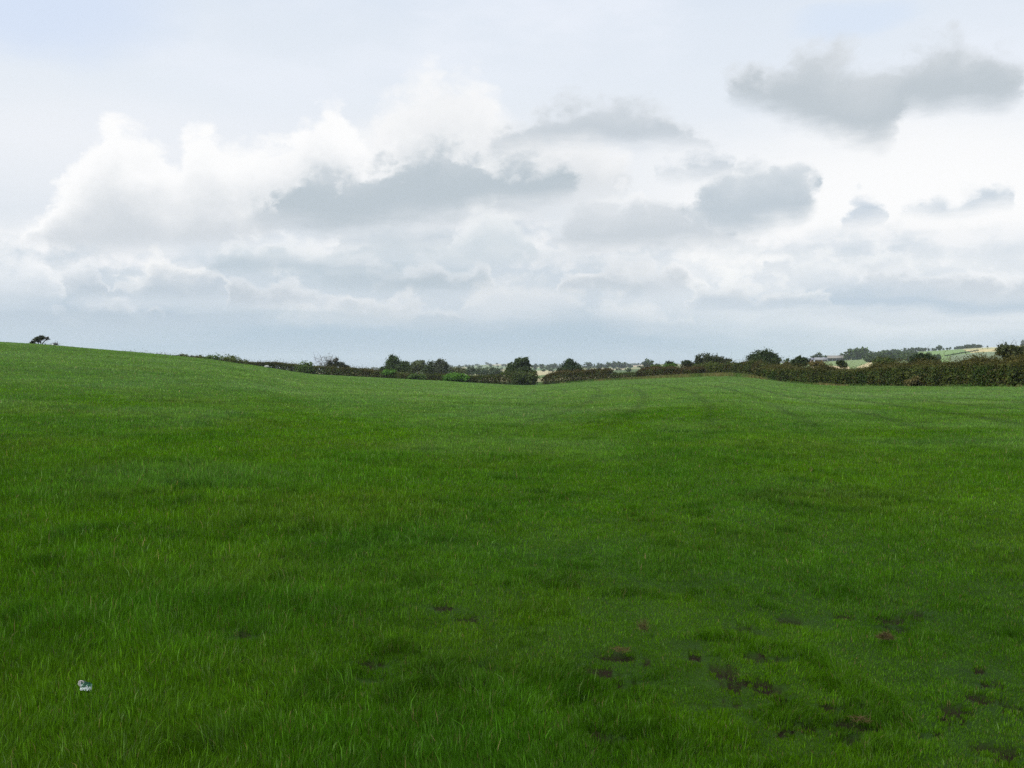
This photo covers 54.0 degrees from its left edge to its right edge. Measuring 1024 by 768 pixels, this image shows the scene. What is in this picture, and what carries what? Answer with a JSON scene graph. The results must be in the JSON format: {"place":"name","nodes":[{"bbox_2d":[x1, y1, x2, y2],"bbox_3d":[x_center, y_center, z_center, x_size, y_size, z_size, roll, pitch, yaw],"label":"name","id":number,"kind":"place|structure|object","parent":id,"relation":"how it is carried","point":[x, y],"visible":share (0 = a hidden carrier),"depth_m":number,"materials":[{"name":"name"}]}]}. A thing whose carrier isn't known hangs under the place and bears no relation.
{"place":"outdoors","nodes":[
{"label":"outdoors","id":0,"kind":"place"},
{"bbox_2d":[0,342,1023,767],"bbox_3d":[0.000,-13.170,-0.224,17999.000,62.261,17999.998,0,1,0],"label":"ground","id":1,"kind":"structure","parent":0,"point":[736,686],"depth_m":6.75,"materials":[{"name":"green plant"}]},
{"bbox_2d":[29,335,50,343],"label":"windswept tree","id":2,"kind":"object","parent":1,"relation":"on","point":[38,339],"visible":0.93,"depth_m":185.21,"materials":[{"name":"green plant"}]},
{"bbox_2d":[80,681,91,690],"bbox_3d":[-2.070,1.471,4.887,0.052,0.020,0.045,13,34,-24],"label":"crumpled wrapper","id":3,"kind":"object","parent":1,"relation":"on","point":[85,685],"visible":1,"depth_m":4.89,"materials":[{"name":"white plastic"}]},
{"bbox_2d":[178,354,203,357],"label":"bush","id":4,"kind":"object","parent":1,"relation":"on","point":[187,355],"visible":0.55,"depth_m":215.54,"materials":[{"name":"green plant"}]},
{"bbox_2d":[202,354,223,359],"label":"bush","id":5,"kind":"object","parent":1,"relation":"on","point":[215,357],"visible":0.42,"depth_m":216.14,"materials":[{"name":"green plant"}]},
{"bbox_2d":[220,352,248,364],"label":"bush","id":6,"kind":"object","parent":1,"relation":"on","point":[233,359],"visible":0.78,"depth_m":215.47,"materials":[{"name":"green plant"}]},
{"bbox_2d":[125,348,381,377],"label":"hedge","id":7,"kind":"object","parent":1,"relation":"on","point":[342,371],"visible":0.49,"depth_m":216.63,"materials":[{"name":"green plant"}]},
{"bbox_2d":[294,360,315,372],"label":"bush","id":8,"kind":"object","parent":1,"relation":"on","point":[304,367],"visible":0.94,"depth_m":214.07,"materials":[{"name":"green plant"}]},
{"bbox_2d":[314,353,338,365],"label":"bare tree","id":9,"kind":"object","parent":1,"relation":"on","point":[326,362],"visible":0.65,"depth_m":222.88,"materials":[{"name":"brown wood"}]},
{"bbox_2d":[326,358,348,370],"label":"tree","id":10,"kind":"object","parent":1,"relation":"on","point":[330,363],"visible":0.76,"depth_m":222.12,"materials":[{"name":"green plant"}]},
{"bbox_2d":[381,369,396,377],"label":"bush","id":11,"kind":"object","parent":1,"relation":"on","point":[385,371],"visible":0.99,"depth_m":208.47,"materials":[{"name":"green plant"}]},
{"bbox_2d":[382,354,411,371],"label":"tree","id":12,"kind":"object","parent":1,"relation":"on","point":[393,362],"visible":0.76,"depth_m":259.38,"materials":[{"name":"green plant"}]},
{"bbox_2d":[407,360,426,373],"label":"tree","id":13,"kind":"object","parent":1,"relation":"on","point":[417,366],"visible":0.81,"depth_m":267.19,"materials":[{"name":"green plant"}]},
{"bbox_2d":[406,373,427,379],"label":"bush","id":14,"kind":"object","parent":1,"relation":"on","point":[415,376],"visible":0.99,"depth_m":204.35,"materials":[{"name":"green plant"}]},
{"bbox_2d":[420,360,443,373],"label":"tree","id":15,"kind":"object","parent":1,"relation":"on","point":[428,367],"visible":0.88,"depth_m":259.94,"materials":[{"name":"green plant"}]},
{"bbox_2d":[430,357,451,373],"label":"tree","id":16,"kind":"object","parent":1,"relation":"on","point":[441,364],"visible":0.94,"depth_m":260.14,"materials":[{"name":"green plant"}]},
{"bbox_2d":[442,371,469,381],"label":"bush","id":17,"kind":"object","parent":1,"relation":"on","point":[455,376],"visible":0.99,"depth_m":201.91,"materials":[{"name":"green plant"}]},
{"bbox_2d":[450,366,466,373],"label":"tree","id":18,"kind":"object","parent":1,"relation":"on","point":[457,370],"visible":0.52,"depth_m":298.83,"materials":[{"name":"green plant"}]},
{"bbox_2d":[380,367,537,384],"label":"hedge","id":19,"kind":"object","parent":1,"relation":"on","point":[475,378],"visible":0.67,"depth_m":204.13,"materials":[{"name":"green plant"}]},
{"bbox_2d":[465,366,490,374],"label":"tree","id":20,"kind":"object","parent":1,"relation":"on","point":[473,370],"visible":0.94,"depth_m":418.64,"materials":[{"name":"green plant"}]},
{"bbox_2d":[483,365,502,375],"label":"tree","id":21,"kind":"object","parent":1,"relation":"on","point":[493,370],"visible":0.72,"depth_m":428.39,"materials":[{"name":"green plant"}]},
{"bbox_2d":[505,356,536,373],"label":"tree","id":22,"kind":"object","parent":1,"relation":"on","point":[523,363],"visible":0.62,"depth_m":224.19,"materials":[{"name":"green plant"}]},
{"bbox_2d":[510,369,540,384],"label":"bush","id":23,"kind":"object","parent":1,"relation":"on","point":[519,376],"visible":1,"depth_m":198.53,"materials":[{"name":"green plant"}]},
{"bbox_2d":[556,354,584,379],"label":"tree","id":24,"kind":"object","parent":1,"relation":"on","point":[570,364],"visible":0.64,"depth_m":223.59,"materials":[{"name":"green plant"}]},
{"bbox_2d":[541,363,614,384],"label":"hedge","id":25,"kind":"object","parent":1,"relation":"on","point":[581,374],"visible":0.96,"depth_m":192.33,"materials":[{"name":"green plant"}]},
{"bbox_2d":[583,361,593,368],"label":"distant tree","id":26,"kind":"object","parent":1,"relation":"on","point":[588,366],"visible":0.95,"depth_m":1493.01,"materials":[{"name":"green plant"}]},
{"bbox_2d":[592,363,602,368],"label":"distant tree","id":27,"kind":"object","parent":1,"relation":"on","point":[600,365],"visible":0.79,"depth_m":1492.55,"materials":[{"name":"green plant"}]},
{"bbox_2d":[609,361,617,368],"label":"distant tree","id":28,"kind":"object","parent":1,"relation":"on","point":[613,365],"visible":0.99,"depth_m":1488.70,"materials":[{"name":"green plant"}]},
{"bbox_2d":[617,361,622,367],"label":"distant tree","id":29,"kind":"object","parent":1,"relation":"on","point":[620,364],"visible":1,"depth_m":1489.00,"materials":[{"name":"green plant"}]},
{"bbox_2d":[612,644,630,653],"bbox_3d":[0.608,1.473,5.614,0.133,0.045,0.139,-1,1,-33],"label":"cut grass strip","id":30,"kind":"object","parent":1,"relation":"on","point":[620,648],"visible":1,"depth_m":5.60,"materials":[{"name":"brown plant"}]},
{"bbox_2d":[609,369,642,378],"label":"hedge","id":31,"kind":"object","parent":1,"relation":"on","point":[623,374],"visible":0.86,"depth_m":184.84,"materials":[{"name":"green plant"}]},
{"bbox_2d":[636,617,650,631],"bbox_3d":[0.777,1.416,5.942,0.122,0.096,0.113,0,1,27],"label":"dead grass wisp","id":32,"kind":"object","parent":1,"relation":"on","point":[643,626],"visible":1,"depth_m":5.94,"materials":[{"name":"brown plant"}]},
{"bbox_2d":[642,358,653,367],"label":"distant tree","id":33,"kind":"object","parent":1,"relation":"on","point":[646,361],"visible":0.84,"depth_m":889.66,"materials":[{"name":"green plant"}]},
{"bbox_2d":[651,363,677,366],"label":"bush","id":34,"kind":"object","parent":1,"relation":"on","point":[666,365],"visible":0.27,"depth_m":183.38,"materials":[{"name":"green plant"}]},
{"bbox_2d":[635,363,706,376],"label":"hedge","id":35,"kind":"object","parent":1,"relation":"on","point":[657,370],"visible":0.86,"depth_m":175.99,"materials":[{"name":"green plant"}]},
{"bbox_2d":[681,360,694,367],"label":"bush","id":36,"kind":"object","parent":1,"relation":"on","point":[686,362],"visible":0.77,"depth_m":178.51,"materials":[{"name":"green plant"}]},
{"bbox_2d":[695,353,732,364],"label":"thorn tree","id":37,"kind":"object","parent":1,"relation":"on","point":[709,357],"visible":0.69,"depth_m":181.66,"materials":[{"name":"green plant"}]},
{"bbox_2d":[689,355,793,374],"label":"hedge","id":38,"kind":"object","parent":1,"relation":"on","point":[747,367],"visible":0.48,"depth_m":164.11,"materials":[{"name":"green plant"}]},
{"bbox_2d":[746,347,783,364],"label":"thorn tree","id":39,"kind":"object","parent":1,"relation":"on","point":[765,355],"visible":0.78,"depth_m":169.54,"materials":[{"name":"green plant"}]},
{"bbox_2d":[789,353,810,367],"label":"bush","id":40,"kind":"object","parent":1,"relation":"on","point":[804,360],"visible":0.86,"depth_m":143.74,"materials":[{"name":"green plant"}]},
{"bbox_2d":[808,359,823,366],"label":"bush","id":41,"kind":"object","parent":1,"relation":"on","point":[812,363],"visible":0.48,"depth_m":139.53,"materials":[{"name":"green plant"}]},
{"bbox_2d":[810,352,824,357],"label":"distant tree","id":42,"kind":"object","parent":1,"relation":"on","point":[819,354],"visible":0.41,"depth_m":1010.43,"materials":[{"name":"green plant"}]},
{"bbox_2d":[814,357,827,361],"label":"farm shed","id":43,"kind":"structure","parent":1,"relation":"on","point":[824,359],"depth_m":956.94,"materials":[{"name":"white metal"}]},
{"bbox_2d":[827,355,845,360],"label":"farm shed","id":44,"kind":"structure","parent":1,"relation":"on","point":[833,357],"depth_m":938.94,"materials":[{"name":"white metal"}]},
{"bbox_2d":[836,357,847,369],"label":"bush","id":45,"kind":"object","parent":1,"relation":"on","point":[838,362],"visible":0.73,"depth_m":132.81,"materials":[{"name":"green plant"}]},
{"bbox_2d":[842,349,854,359],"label":"distant tree","id":46,"kind":"object","parent":1,"relation":"on","point":[852,352],"visible":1,"depth_m":913.22,"materials":[{"name":"green plant"}]},
{"bbox_2d":[846,352,861,359],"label":"distant tree","id":47,"kind":"object","parent":1,"relation":"on","point":[854,356],"visible":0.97,"depth_m":911.91,"materials":[{"name":"green plant"}]},
{"bbox_2d":[846,713,870,723],"bbox_3d":[1.570,1.500,4.511,0.115,0.035,0.134,-1,1,-42],"label":"cut grass strip","id":48,"kind":"object","parent":1,"relation":"on","point":[863,718],"visible":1,"depth_m":4.51,"materials":[{"name":"brown plant"}]},
{"bbox_2d":[854,347,864,359],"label":"distant tree","id":49,"kind":"object","parent":1,"relation":"on","point":[858,350],"visible":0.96,"depth_m":911.83,"materials":[{"name":"green plant"}]},
{"bbox_2d":[861,346,868,353],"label":"distant tree","id":50,"kind":"object","parent":1,"relation":"on","point":[866,350],"visible":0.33,"depth_m":930.04,"materials":[{"name":"green plant"}]},
{"bbox_2d":[863,354,873,362],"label":"distant tree","id":51,"kind":"object","parent":1,"relation":"on","point":[870,357],"visible":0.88,"depth_m":648.09,"materials":[{"name":"green plant"}]},
{"bbox_2d":[872,356,897,365],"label":"bush","id":52,"kind":"object","parent":1,"relation":"on","point":[878,359],"visible":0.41,"depth_m":122.42,"materials":[{"name":"green plant"}]},
{"bbox_2d":[874,631,898,640],"bbox_3d":[2.158,1.446,5.813,0.119,0.069,0.133,0,1,-25],"label":"dead grass clump","id":53,"kind":"object","parent":1,"relation":"on","point":[885,635],"visible":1,"depth_m":5.80,"materials":[{"name":"brown plant"}]},
{"bbox_2d":[754,345,1023,386],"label":"hedge","id":54,"kind":"object","parent":1,"relation":"on","point":[975,370],"visible":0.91,"depth_m":105.19,"materials":[{"name":"green plant"}]},
{"bbox_2d":[901,376,932,385],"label":"bush","id":55,"kind":"object","parent":1,"relation":"on","point":[913,381],"visible":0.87,"depth_m":103.62,"materials":[{"name":"green plant"}]},
{"bbox_2d":[906,344,940,378],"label":"bush","id":56,"kind":"object","parent":1,"relation":"on","point":[920,355],"visible":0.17,"depth_m":108.95,"materials":[{"name":"green plant"}]},
{"bbox_2d":[993,340,1023,359],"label":"thorn tree","id":57,"kind":"object","parent":1,"relation":"on","point":[1013,349],"visible":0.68,"depth_m":96.08,"materials":[{"name":"green plant"}]},
{"bbox_2d":[0,0,1023,367],"label":"sky","id":58,"kind":"structure","parent":0,"point":[358,183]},
{"bbox_2d":[560,372,1023,386],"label":"rough grass","id":59,"kind":"structure","parent":0,"point":[729,374],"depth_m":142.48,"materials":[{"name":"green plant"}]}
]}

